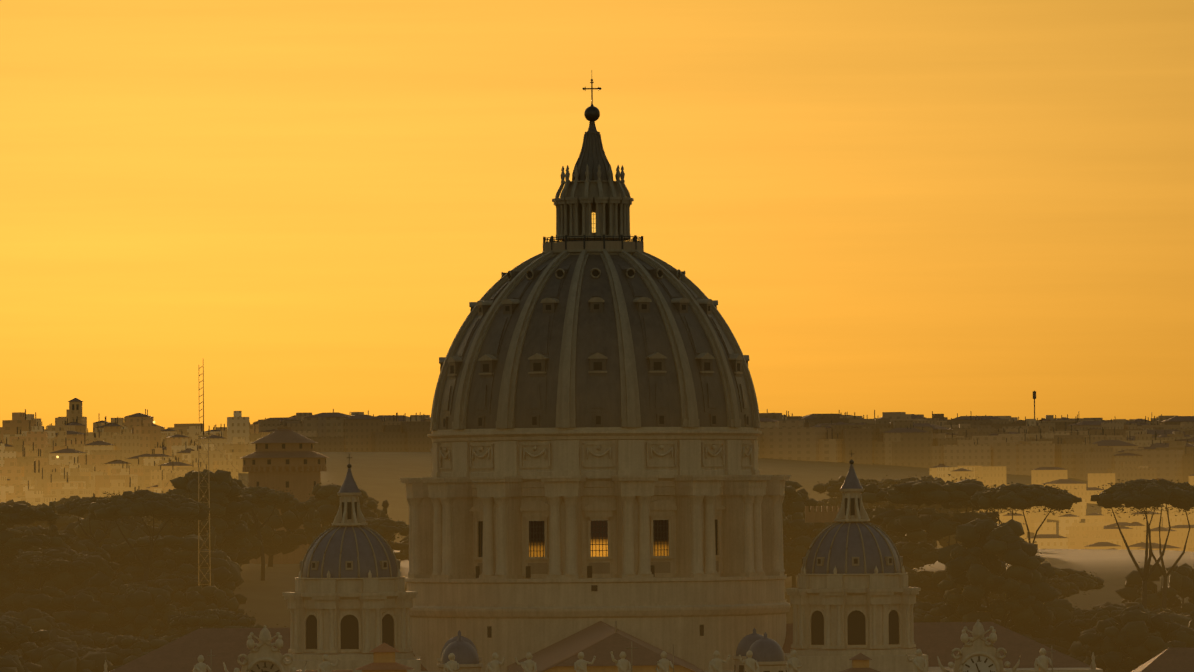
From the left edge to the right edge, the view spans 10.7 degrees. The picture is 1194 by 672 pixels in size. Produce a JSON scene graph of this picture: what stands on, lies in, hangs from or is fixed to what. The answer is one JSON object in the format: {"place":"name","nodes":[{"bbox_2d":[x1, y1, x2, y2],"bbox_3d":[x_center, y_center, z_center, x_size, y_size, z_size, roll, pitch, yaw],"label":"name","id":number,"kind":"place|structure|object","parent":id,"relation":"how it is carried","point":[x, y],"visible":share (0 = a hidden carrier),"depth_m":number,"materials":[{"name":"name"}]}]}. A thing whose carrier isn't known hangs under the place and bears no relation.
{"place":"outdoors","nodes":[
{"label":"outdoors","id":0,"kind":"place"},
{"bbox_2d":[0,0,1193,431],"label":"sky","id":1,"kind":"structure","parent":0,"point":[949,208],"materials":[{"name":"orange"}]},
{"bbox_2d":[154,452,1193,629],"bbox_3d":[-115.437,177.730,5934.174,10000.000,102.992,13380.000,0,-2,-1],"label":"ground","id":2,"kind":"structure","parent":0,"point":[377,476],"depth_m":2800.85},
{"bbox_2d":[115,366,861,585],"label":"building","id":3,"kind":"structure","parent":2,"relation":"on","point":[284,458],"depth_m":1538.09,"materials":[{"name":"brick"}]},
{"bbox_2d":[0,391,1193,551],"bbox_3d":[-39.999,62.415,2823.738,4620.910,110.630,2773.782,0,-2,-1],"label":"distant city","id":4,"kind":"object","parent":2,"relation":"on","point":[68,455],"visible":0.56,"depth_m":3340.37,"materials":[{"name":"brown"}]},
{"bbox_2d":[104,621,1193,671],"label":"roof","id":5,"kind":"structure","parent":2,"relation":"on","point":[600,640],"depth_m":953.85,"materials":[{"name":"stone"}]},
{"bbox_2d":[283,453,420,671],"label":"small dome","id":6,"kind":"structure","parent":5,"relation":"on","point":[349,602],"depth_m":952.53,"materials":[{"name":"stone"}]},
{"bbox_2d":[400,79,790,671],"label":"dome","id":7,"kind":"structure","parent":5,"relation":"on","point":[595,424],"depth_m":977.12,"materials":[{"name":"stone"}]},
{"bbox_2d":[193,619,1055,671],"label":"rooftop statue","id":8,"kind":"object","parent":5,"relation":"on","point":[978,652],"visible":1,"depth_m":847.08,"materials":[{"name":"stone"}]},
{"bbox_2d":[784,450,927,671],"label":"small dome","id":9,"kind":"structure","parent":5,"relation":"on","point":[852,594],"depth_m":954.12,"materials":[{"name":"stone"}]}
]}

